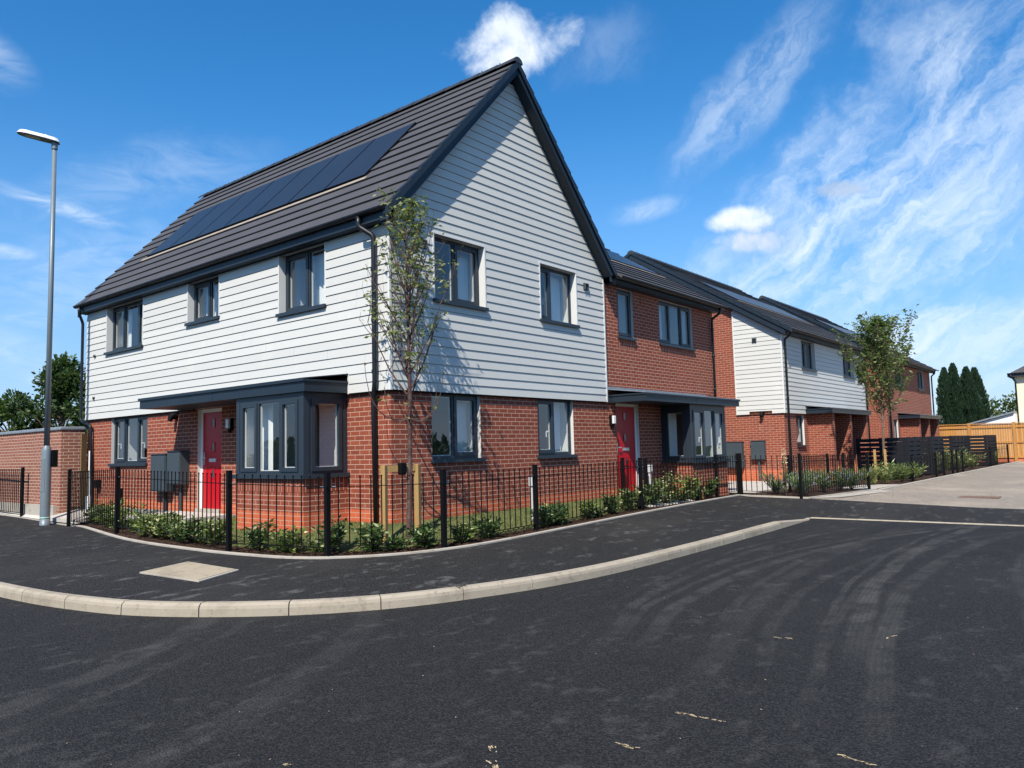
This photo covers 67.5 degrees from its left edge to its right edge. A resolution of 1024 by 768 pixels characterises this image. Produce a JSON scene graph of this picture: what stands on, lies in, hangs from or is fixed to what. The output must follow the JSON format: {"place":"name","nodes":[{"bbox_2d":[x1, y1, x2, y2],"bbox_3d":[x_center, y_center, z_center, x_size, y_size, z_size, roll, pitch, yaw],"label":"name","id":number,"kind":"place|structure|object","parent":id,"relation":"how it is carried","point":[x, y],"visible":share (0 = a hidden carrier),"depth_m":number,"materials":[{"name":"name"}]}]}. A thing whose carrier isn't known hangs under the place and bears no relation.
{"place":"outdoors","nodes":[
{"label":"outdoors","id":0,"kind":"place"},
{"bbox_2d":[0,512,71,523],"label":"path","id":1,"kind":"structure","parent":0,"point":[32,516],"depth_m":18.76,"materials":[{"name":"grey concrete"}]},
{"bbox_2d":[0,502,56,515],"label":"mortar strip","id":2,"kind":"object","parent":1,"relation":"on","point":[31,509],"visible":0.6,"depth_m":18.87,"materials":[{"name":"concrete"}]},
{"bbox_2d":[0,427,86,513],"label":"garden wall","id":3,"kind":"structure","parent":1,"relation":"on","point":[20,449],"depth_m":18.85,"materials":[{"name":"brown brick"}]},
{"bbox_2d":[15,494,733,556],"bbox_3d":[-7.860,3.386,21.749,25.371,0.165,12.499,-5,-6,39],"label":"planting bed","id":4,"kind":"object","parent":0,"point":[144,537],"visible":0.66,"depth_m":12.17,"materials":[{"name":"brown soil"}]},
{"bbox_2d":[87,497,127,525],"bbox_3d":[-8.028,2.556,15.295,0.762,0.636,0.657,0,-5,-17],"label":"shrub","id":5,"kind":"object","parent":4,"relation":"on","point":[105,509],"visible":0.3,"depth_m":15.17,"materials":[{"name":"green plant"}]},
{"bbox_2d":[101,502,146,529],"bbox_3d":[-7.402,2.529,14.613,0.841,0.522,0.761,-5,-6,39],"label":"shrub","id":6,"kind":"object","parent":4,"relation":"on","point":[121,514],"visible":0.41,"depth_m":14.51,"materials":[{"name":"green plant"}]},
{"bbox_2d":[131,522,159,537],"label":"ground plant","id":7,"kind":"object","parent":4,"relation":"on","point":[146,530],"visible":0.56,"depth_m":12.63,"materials":[{"name":"green plant"}]},
{"bbox_2d":[126,508,175,536],"bbox_3d":[-6.103,2.351,12.976,0.882,0.514,0.769,-5,-6,39],"label":"shrub","id":8,"kind":"object","parent":4,"relation":"on","point":[138,522],"visible":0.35,"depth_m":12.88,"materials":[{"name":"green plant"}]},
{"bbox_2d":[85,508,235,530],"bbox_3d":[-13.119,3.240,19.729,19.800,0.358,1.476,-5,-6,39],"label":"gravel strip","id":9,"kind":"object","parent":4,"relation":"on","point":[146,512],"visible":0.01,"depth_m":16.10,"materials":[{"name":"gravel"}]},
{"bbox_2d":[80,434,86,508],"bbox_3d":[-10.160,2.091,18.176,0.100,1.820,0.100,-5,-6,39],"label":"gate post","id":10,"kind":"object","parent":9,"relation":"on","point":[83,462],"visible":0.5,"depth_m":18.17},
{"bbox_2d":[140,512,185,539],"bbox_3d":[-5.561,2.294,12.465,0.637,0.503,0.841,-2,-5,4],"label":"shrub","id":11,"kind":"object","parent":4,"relation":"on","point":[157,530],"visible":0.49,"depth_m":12.31,"materials":[{"name":"green plant"}]},
{"bbox_2d":[162,515,217,542],"bbox_3d":[-4.991,2.259,11.855,0.700,0.435,0.816,-5,-6,39],"label":"shrub","id":12,"kind":"object","parent":4,"relation":"on","point":[181,530],"visible":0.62,"depth_m":11.72,"materials":[{"name":"green plant"}]},
{"bbox_2d":[200,516,238,545],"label":"shrub","id":13,"kind":"object","parent":4,"relation":"on","point":[213,531],"visible":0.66,"depth_m":11.24,"materials":[{"name":"green plant"}]},
{"bbox_2d":[241,518,277,549],"bbox_3d":[-3.535,2.119,10.738,0.451,0.460,0.504,-3,-5,15],"label":"shrub","id":14,"kind":"object","parent":4,"relation":"on","point":[256,535],"visible":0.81,"depth_m":10.70,"materials":[{"name":"green plant"}]},
{"bbox_2d":[259,531,296,551],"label":"ground plant","id":15,"kind":"object","parent":4,"relation":"on","point":[273,541],"visible":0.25,"depth_m":10.56,"materials":[{"name":"green plant"}]},
{"bbox_2d":[275,525,307,552],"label":"shrub","id":16,"kind":"object","parent":4,"relation":"on","point":[288,537],"visible":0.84,"depth_m":10.37,"materials":[{"name":"green plant"}]},
{"bbox_2d":[298,534,323,552],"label":"ground plant","id":17,"kind":"object","parent":4,"relation":"on","point":[313,543],"visible":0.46,"depth_m":10.41,"materials":[{"name":"green plant"}]},
{"bbox_2d":[311,515,347,552],"bbox_3d":[-2.415,2.038,10.354,0.494,0.529,0.462,-5,-6,39],"label":"shrub","id":18,"kind":"object","parent":4,"relation":"on","point":[334,536],"visible":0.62,"depth_m":10.34,"materials":[{"name":"green plant"}]},
{"bbox_2d":[350,521,388,551],"bbox_3d":[-1.889,2.056,10.253,0.586,0.451,0.429,-5,-6,39],"label":"shrub","id":19,"kind":"object","parent":4,"relation":"on","point":[366,535],"visible":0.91,"depth_m":10.23,"materials":[{"name":"green plant"}]},
{"bbox_2d":[380,533,416,550],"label":"ground plant","id":20,"kind":"object","parent":4,"relation":"on","point":[394,547],"visible":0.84,"depth_m":10.37,"materials":[{"name":"green plant"}]},
{"bbox_2d":[404,521,440,548],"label":"shrub","id":21,"kind":"object","parent":4,"relation":"on","point":[419,531],"visible":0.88,"depth_m":10.49,"materials":[{"name":"green plant"}]},
{"bbox_2d":[447,522,478,542],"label":"shrub","id":22,"kind":"object","parent":4,"relation":"on","point":[467,530],"visible":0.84,"depth_m":10.92,"materials":[{"name":"green plant"}]},
{"bbox_2d":[470,515,503,537],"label":"shrub","id":23,"kind":"object","parent":4,"relation":"on","point":[490,525],"visible":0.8,"depth_m":11.41,"materials":[{"name":"green plant"}]},
{"bbox_2d":[528,501,565,525],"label":"shrub","id":24,"kind":"object","parent":4,"relation":"on","point":[552,513],"visible":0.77,"depth_m":12.71,"materials":[{"name":"green plant"}]},
{"bbox_2d":[575,501,599,517],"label":"shrub","id":25,"kind":"object","parent":4,"relation":"on","point":[586,508],"visible":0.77,"depth_m":13.80,"materials":[{"name":"green plant"}]},
{"bbox_2d":[598,493,623,513],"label":"shrub","id":26,"kind":"object","parent":4,"relation":"on","point":[609,502],"visible":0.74,"depth_m":14.50,"materials":[{"name":"green plant"}]},
{"bbox_2d":[613,488,640,509],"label":"shrub","id":27,"kind":"object","parent":4,"relation":"on","point":[626,497],"visible":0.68,"depth_m":15.14,"materials":[{"name":"green plant"}]},
{"bbox_2d":[632,479,667,504],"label":"shrub","id":28,"kind":"object","parent":4,"relation":"on","point":[653,491],"visible":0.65,"depth_m":15.97,"materials":[{"name":"green plant"}]},
{"bbox_2d":[653,471,687,501],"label":"shrub","id":29,"kind":"object","parent":4,"relation":"on","point":[672,483],"visible":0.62,"depth_m":16.63,"materials":[{"name":"green plant"}]},
{"bbox_2d":[675,472,701,499],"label":"shrub","id":30,"kind":"object","parent":4,"relation":"on","point":[695,483],"visible":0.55,"depth_m":17.30,"materials":[{"name":"green plant"}]},
{"bbox_2d":[702,477,722,497],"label":"shrub","id":31,"kind":"object","parent":4,"relation":"on","point":[709,487],"visible":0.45,"depth_m":17.93,"materials":[{"name":"green plant"}]},
{"bbox_2d":[160,496,637,551],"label":"lawn","id":32,"kind":"structure","parent":0,"point":[397,529],"depth_m":11.89,"materials":[{"name":"plant"}]},
{"bbox_2d":[380,463,420,542],"bbox_3d":[-1.571,1.801,10.935,0.642,1.350,0.126,2,-6,-38],"label":"tree stake","id":33,"kind":"object","parent":32,"relation":"on","point":[400,468],"visible":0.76,"depth_m":10.93,"materials":[{"name":"brown wood"}]},
{"bbox_2d":[359,187,463,547],"bbox_3d":[-1.529,-0.254,11.364,1.433,5.318,1.911,0,-5,-16],"label":"young tree","id":34,"kind":"object","parent":32,"relation":"on","point":[410,211],"visible":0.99,"depth_m":11.14,"materials":[{"name":"green plant"}]},
{"bbox_2d":[175,492,660,551],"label":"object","id":35,"kind":"structure","parent":0,"point":[414,522],"depth_m":12.02,"materials":[{"name":"green plant"}]},
{"bbox_2d":[50,481,818,523],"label":"paving slabs","id":36,"kind":"structure","parent":0,"point":[61,517],"depth_m":17.26,"materials":[{"name":"grey concrete"}]},
{"bbox_2d":[73,57,616,534],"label":"corner house","id":37,"kind":"structure","parent":36,"relation":"on","point":[227,331],"depth_m":14.03,"materials":[{"name":"white wood"}]},
{"bbox_2d":[103,300,143,354],"bbox_3d":[-8.538,-1.251,17.599,1.860,1.260,0.808,-5,-6,39],"label":"window","id":38,"kind":"structure","parent":37,"relation":"in","point":[127,322],"depth_m":17.86,"materials":[{"name":"grey glass"}]},
{"bbox_2d":[108,415,147,465],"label":"window","id":39,"kind":"structure","parent":37,"relation":"in","point":[128,439],"depth_m":17.42,"materials":[{"name":"grey glass"}]},
{"bbox_2d":[184,277,219,325],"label":"window","id":40,"kind":"structure","parent":37,"relation":"in","point":[206,293],"depth_m":15.54,"materials":[{"name":"grey glass"}]},
{"bbox_2d":[195,408,221,512],"bbox_3d":[-5.833,1.483,14.874,0.880,2.000,0.180,-5,-6,39],"label":"door","id":41,"kind":"structure","parent":37,"relation":"in","point":[211,419],"depth_m":14.95,"materials":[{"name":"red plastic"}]},
{"bbox_2d":[240,396,299,474],"bbox_3d":[-3.687,0.906,12.424,1.690,1.390,0.636,-5,-6,39],"label":"window","id":42,"kind":"structure","parent":37,"relation":"in","point":[256,417],"depth_m":12.41,"materials":[{"name":"grey glass"}]},
{"bbox_2d":[275,245,326,317],"bbox_3d":[-3.387,-1.734,13.406,1.380,1.260,0.808,-5,-6,39],"label":"window","id":43,"kind":"structure","parent":37,"relation":"in","point":[305,286],"depth_m":13.47,"materials":[{"name":"grey glass"}]},
{"bbox_2d":[309,396,343,473],"bbox_3d":[-3.108,0.831,12.131,0.636,1.260,0.690,-5,-6,39],"label":"window","id":44,"kind":"structure","parent":37,"relation":"in","point":[331,419],"depth_m":12.14,"materials":[{"name":"grey glass"}]},
{"bbox_2d":[431,393,484,462],"bbox_3d":[-1.153,0.767,12.902,0.748,1.280,1.250,-5,-6,39],"label":"window","id":45,"kind":"structure","parent":37,"relation":"in","point":[463,427],"depth_m":13.09,"materials":[{"name":"grey glass"}]},
{"bbox_2d":[432,237,488,310],"bbox_3d":[-1.142,-1.820,13.181,0.808,1.280,1.320,-5,-6,39],"label":"window","id":46,"kind":"structure","parent":37,"relation":"in","point":[464,288],"depth_m":13.43,"materials":[{"name":"grey glass"}]},
{"bbox_2d":[537,399,577,458],"bbox_3d":[0.614,0.905,15.056,0.748,1.280,1.250,-5,-6,39],"label":"window","id":47,"kind":"structure","parent":37,"relation":"in","point":[557,413],"depth_m":15.31,"materials":[{"name":"grey glass"}]},
{"bbox_2d":[540,266,579,327],"bbox_3d":[0.656,-1.679,15.375,0.808,1.280,1.280,-5,-6,39],"label":"window","id":48,"kind":"structure","parent":37,"relation":"in","point":[557,296],"depth_m":15.65,"materials":[{"name":"grey glass"}]},
{"bbox_2d":[620,458,647,503],"bbox_3d":[2.612,2.135,16.350,0.662,1.128,0.112,-5,-6,39],"label":"railing fence","id":49,"kind":"object","parent":36,"relation":"on","point":[623,472],"visible":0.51,"depth_m":16.47,"materials":[{"name":"black metal"}]},
{"bbox_2d":[541,248,739,499],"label":"terraced house","id":50,"kind":"structure","parent":36,"relation":"on","point":[664,402],"depth_m":17.96,"materials":[{"name":"red brick"}]},
{"bbox_2d":[617,289,636,340],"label":"window","id":51,"kind":"structure","parent":50,"relation":"in","point":[623,297],"depth_m":17.46,"materials":[{"name":"grey glass"}]},
{"bbox_2d":[615,403,638,495],"bbox_3d":[2.542,1.441,16.924,0.180,2.010,0.970,-5,-6,39],"label":"door","id":52,"kind":"structure","parent":50,"relation":"in","point":[625,413],"depth_m":17.03,"materials":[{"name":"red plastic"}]},
{"bbox_2d":[663,408,687,460],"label":"window","id":53,"kind":"structure","parent":50,"relation":"in","point":[670,428],"depth_m":18.01,"materials":[{"name":"grey glass"}]},
{"bbox_2d":[658,300,695,350],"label":"window","id":54,"kind":"structure","parent":50,"relation":"in","point":[677,322],"depth_m":19.41,"materials":[{"name":"grey glass"}]},
{"bbox_2d":[692,408,724,459],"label":"window","id":55,"kind":"structure","parent":50,"relation":"in","point":[711,420],"depth_m":18.67,"materials":[{"name":"grey glass"}]},
{"bbox_2d":[0,518,1023,767],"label":"road","id":56,"kind":"structure","parent":0,"point":[776,648],"depth_m":5.43,"materials":[{"name":"black asphalt"}]},
{"bbox_2d":[66,581,940,767],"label":"debris","id":57,"kind":"object","parent":56,"relation":"on","point":[624,745],"visible":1,"depth_m":4.02,"materials":[{"name":"brown wood"}]},
{"bbox_2d":[0,517,1023,616],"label":"kerb","id":58,"kind":"structure","parent":56,"relation":"on","point":[217,608],"depth_m":8.07,"materials":[{"name":"concrete"}]},
{"bbox_2d":[0,495,1023,600],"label":"pavement","id":59,"kind":"structure","parent":0,"point":[76,560],"depth_m":10.26,"materials":[{"name":"black asphalt"}]},
{"bbox_2d":[17,129,59,525],"bbox_3d":[-10.735,-1.222,17.311,0.971,9.184,0.297,1,-5,-27],"label":"street lamp","id":60,"kind":"object","parent":59,"relation":"on","point":[49,458],"visible":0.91,"depth_m":17.33,"materials":[{"name":"grey metal"}]},
{"bbox_2d":[40,458,44,491],"bbox_3d":[-10.434,2.029,17.061,0.089,0.750,0.030,-1,-5,0],"label":"access door","id":61,"kind":"structure","parent":60,"relation":"in","point":[42,483],"depth_m":17.05,"materials":[{"name":"grey metal"}]},
{"bbox_2d":[139,561,238,581],"bbox_3d":[-3.868,2.292,9.301,1.288,0.116,0.688,-5,-6,34],"label":"manhole cover","id":62,"kind":"object","parent":59,"relation":"on","point":[193,571],"visible":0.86,"depth_m":9.23,"materials":[{"name":"concrete"}]},
{"bbox_2d":[0,489,876,558],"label":"edging strip","id":63,"kind":"object","parent":59,"relation":"on","point":[317,557],"visible":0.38,"depth_m":11.54,"materials":[{"name":"concrete"}]},
{"bbox_2d":[0,467,24,516],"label":"railing fence","id":64,"kind":"object","parent":63,"relation":"on","point":[22,479],"visible":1,"depth_m":19.36,"materials":[{"name":"black metal"}]},
{"bbox_2d":[66,453,739,555],"bbox_3d":[-1.390,2.097,14.001,15.444,1.468,7.790,-1,-5,-9],"label":"railing fence","id":65,"kind":"object","parent":63,"relation":"on","point":[327,547],"visible":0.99,"depth_m":12.22,"materials":[{"name":"black metal"}]},
{"bbox_2d":[738,453,870,498],"bbox_3d":[8.020,2.350,19.432,4.743,1.308,1.441,1,-5,-27],"label":"railing fence","id":66,"kind":"object","parent":63,"relation":"on","point":[800,474],"visible":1,"depth_m":18.91,"materials":[{"name":"black metal"}]},
{"bbox_2d":[0,0,1023,435],"label":"sky","id":67,"kind":"structure","parent":0,"point":[837,161],"materials":[{"name":"blue"}]},
{"bbox_2d":[751,462,1007,496],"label":"planting soil","id":68,"kind":"structure","parent":0,"point":[833,491],"depth_m":21.94,"materials":[{"name":"brown soil"}]},
{"bbox_2d":[624,250,871,480],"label":"row house","id":69,"kind":"structure","parent":68,"relation":"on","point":[788,380],"depth_m":26.05,"materials":[{"name":"white wood"}]},
{"bbox_2d":[796,415,806,446],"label":"window","id":70,"kind":"structure","parent":69,"relation":"in","point":[798,417],"depth_m":26.18,"materials":[{"name":"grey glass"}]},
{"bbox_2d":[801,341,817,371],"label":"window","id":71,"kind":"structure","parent":69,"relation":"in","point":[805,346],"depth_m":27.34,"materials":[{"name":"grey glass"}]},
{"bbox_2d":[842,352,855,378],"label":"window","id":72,"kind":"structure","parent":69,"relation":"in","point":[846,365],"depth_m":30.91,"materials":[{"name":"grey glass"}]},
{"bbox_2d":[759,471,795,494],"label":"lavender","id":73,"kind":"object","parent":68,"relation":"on","point":[771,484],"visible":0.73,"depth_m":19.29,"materials":[{"name":"green plant"}]},
{"bbox_2d":[781,449,788,495],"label":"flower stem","id":74,"kind":"object","parent":68,"relation":"on","point":[785,473],"visible":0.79,"depth_m":18.75,"materials":[{"name":"plant"}]},
{"bbox_2d":[781,473,818,495],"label":"lavender","id":75,"kind":"object","parent":68,"relation":"on","point":[796,481],"visible":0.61,"depth_m":18.68,"materials":[{"name":"green plant"}]},
{"bbox_2d":[787,453,845,491],"bbox_3d":[8.626,2.532,21.473,0.216,1.178,3.719,-6,-7,45],"label":"railing fence","id":76,"kind":"object","parent":68,"relation":"on","point":[826,458],"visible":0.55,"depth_m":21.42,"materials":[{"name":"black metal"}]},
{"bbox_2d":[804,468,841,491],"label":"lavender","id":77,"kind":"object","parent":68,"relation":"on","point":[824,481],"visible":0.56,"depth_m":19.95,"materials":[{"name":"green plant"}]},
{"bbox_2d":[822,467,855,490],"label":"lavender","id":78,"kind":"object","parent":68,"relation":"on","point":[843,484],"visible":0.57,"depth_m":20.55,"materials":[{"name":"green plant"}]},
{"bbox_2d":[758,295,941,464],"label":"row house","id":79,"kind":"structure","parent":68,"relation":"on","point":[912,416],"depth_m":36.96,"materials":[{"name":"red brick"}]},
{"bbox_2d":[838,468,873,489],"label":"lavender","id":80,"kind":"object","parent":68,"relation":"on","point":[855,478],"visible":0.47,"depth_m":20.96,"materials":[{"name":"green plant"}]},
{"bbox_2d":[855,464,879,483],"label":"shrub","id":81,"kind":"object","parent":68,"relation":"on","point":[873,476],"visible":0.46,"depth_m":22.99,"materials":[{"name":"green plant"}]},
{"bbox_2d":[831,304,918,482],"bbox_3d":[11.549,0.285,23.903,2.841,5.800,2.116,3,-7,-42],"label":"young tree","id":82,"kind":"object","parent":68,"relation":"on","point":[879,340],"visible":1,"depth_m":24.03,"materials":[{"name":"green plant"}]},
{"bbox_2d":[873,449,887,483],"bbox_3d":[11.479,2.667,23.870,0.367,1.250,0.076,-4,-5,23],"label":"tree stake","id":83,"kind":"object","parent":68,"relation":"on","point":[874,456],"visible":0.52,"depth_m":23.86,"materials":[{"name":"beige wood"}]},
{"bbox_2d":[873,460,896,483],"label":"shrub","id":84,"kind":"object","parent":68,"relation":"on","point":[885,472],"visible":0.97,"depth_m":23.31,"materials":[{"name":"green plant"}]},
{"bbox_2d":[856,437,921,479],"bbox_3d":[13.371,2.666,27.151,1.625,1.510,2.125,-5,-6,39],"label":"bin screen","id":85,"kind":"object","parent":68,"relation":"on","point":[905,453],"visible":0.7,"depth_m":26.39,"materials":[{"name":"black wood"}]},
{"bbox_2d":[888,461,925,481],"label":"shrub","id":86,"kind":"object","parent":68,"relation":"on","point":[902,475],"visible":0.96,"depth_m":24.19,"materials":[{"name":"green plant"}]},
{"bbox_2d":[887,436,945,474],"bbox_3d":[15.704,2.818,29.761,1.525,1.530,2.325,-5,-6,39],"label":"bin screen","id":87,"kind":"object","parent":68,"relation":"on","point":[930,446],"visible":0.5,"depth_m":28.61,"materials":[{"name":"black wood"}]},
{"bbox_2d":[915,435,968,469],"bbox_3d":[19.317,3.116,34.483,1.525,1.550,3.625,-5,-6,39],"label":"bin screen","id":88,"kind":"object","parent":68,"relation":"on","point":[960,441],"visible":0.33,"depth_m":33.28,"materials":[{"name":"black wood"}]},
{"bbox_2d":[910,444,1009,481],"bbox_3d":[19.039,3.194,31.802,0.151,1.158,19.123,-6,-6,40],"label":"railing fence","id":89,"kind":"object","parent":68,"relation":"on","point":[962,458],"visible":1,"depth_m":29.71,"materials":[{"name":"black metal"}]},
{"bbox_2d":[953,445,974,470],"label":"shrub","id":90,"kind":"object","parent":68,"relation":"on","point":[959,462],"visible":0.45,"depth_m":31.58,"materials":[{"name":"green plant"}]},
{"bbox_2d":[952,435,997,465],"bbox_3d":[22.789,3.307,37.773,1.525,1.550,3.125,-5,-6,39],"label":"bin screen","id":91,"kind":"object","parent":68,"relation":"on","point":[988,442],"visible":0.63,"depth_m":36.42,"materials":[{"name":"black wood"}]},
{"bbox_2d":[939,422,1023,463],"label":"timber fence","id":92,"kind":"object","parent":68,"relation":"on","point":[970,429],"visible":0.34,"depth_m":41.37,"materials":[{"name":"brown wood"}]},
{"bbox_2d":[812,490,1023,508],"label":"side street","id":93,"kind":"structure","parent":0,"point":[1010,500],"depth_m":17.87,"materials":[{"name":"grey concrete"}]},
{"bbox_2d":[957,496,1000,498],"bbox_3d":[10.999,2.667,18.055,0.820,0.020,0.590,-5,-6,39],"label":"drain grate","id":94,"kind":"object","parent":93,"relation":"on","point":[989,497],"visible":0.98,"depth_m":17.98,"materials":[{"name":"metal"}]},
{"bbox_2d":[816,461,1021,497],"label":"kerb","id":95,"kind":"structure","parent":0,"point":[876,486],"depth_m":22.22,"materials":[{"name":"grey concrete"}]},
{"bbox_2d":[885,462,1023,491],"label":"side street","id":96,"kind":"structure","parent":0,"point":[1007,478],"depth_m":23.76,"materials":[{"name":"grey concrete"}]},
{"bbox_2d":[1007,366,1023,450],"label":"cream house","id":97,"kind":"structure","parent":96,"relation":"on","point":[1016,376],"depth_m":47.75,"materials":[{"name":"paint"}]},
{"label":"ground","id":98,"kind":"structure","parent":0,"visible":0},
{"bbox_2d":[935,367,959,434],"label":"cypress tree","id":99,"kind":"object","parent":98,"relation":"on","point":[943,400],"visible":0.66,"depth_m":59.78,"materials":[{"name":"green plant"}]},
{"bbox_2d":[944,362,970,439],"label":"cypress tree","id":100,"kind":"object","parent":98,"relation":"on","point":[955,383],"visible":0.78,"depth_m":59.42,"materials":[{"name":"green plant"}]},
{"bbox_2d":[956,366,983,423],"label":"cypress tree","id":101,"kind":"object","parent":98,"relation":"on","point":[966,378],"visible":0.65,"depth_m":59.13,"materials":[{"name":"green plant"}]},
{"bbox_2d":[966,367,991,421],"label":"cypress tree","id":102,"kind":"object","parent":98,"relation":"on","point":[982,391],"visible":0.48,"depth_m":59.10,"materials":[{"name":"green plant"}]},
{"bbox_2d":[957,411,1018,455],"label":"white garage","id":103,"kind":"structure","parent":98,"relation":"on","point":[1009,417],"depth_m":47.00,"materials":[{"name":"plastic"}]},
{"bbox_2d":[981,391,1016,416],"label":"tree","id":104,"kind":"object","parent":98,"relation":"on","point":[1004,404],"visible":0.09,"depth_m":77.68,"materials":[{"name":"green plant"}]},
{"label":"rear ground","id":105,"kind":"structure","parent":0,"visible":0},
{"bbox_2d":[0,387,43,431],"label":"broadleaf tree","id":106,"kind":"object","parent":105,"relation":"on","point":[8,391],"visible":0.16,"depth_m":32.06,"materials":[{"name":"green plant"}]},
{"bbox_2d":[0,351,87,471],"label":"broadleaf tree","id":107,"kind":"object","parent":105,"relation":"on","point":[65,385],"visible":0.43,"depth_m":31.43,"materials":[{"name":"green plant"}]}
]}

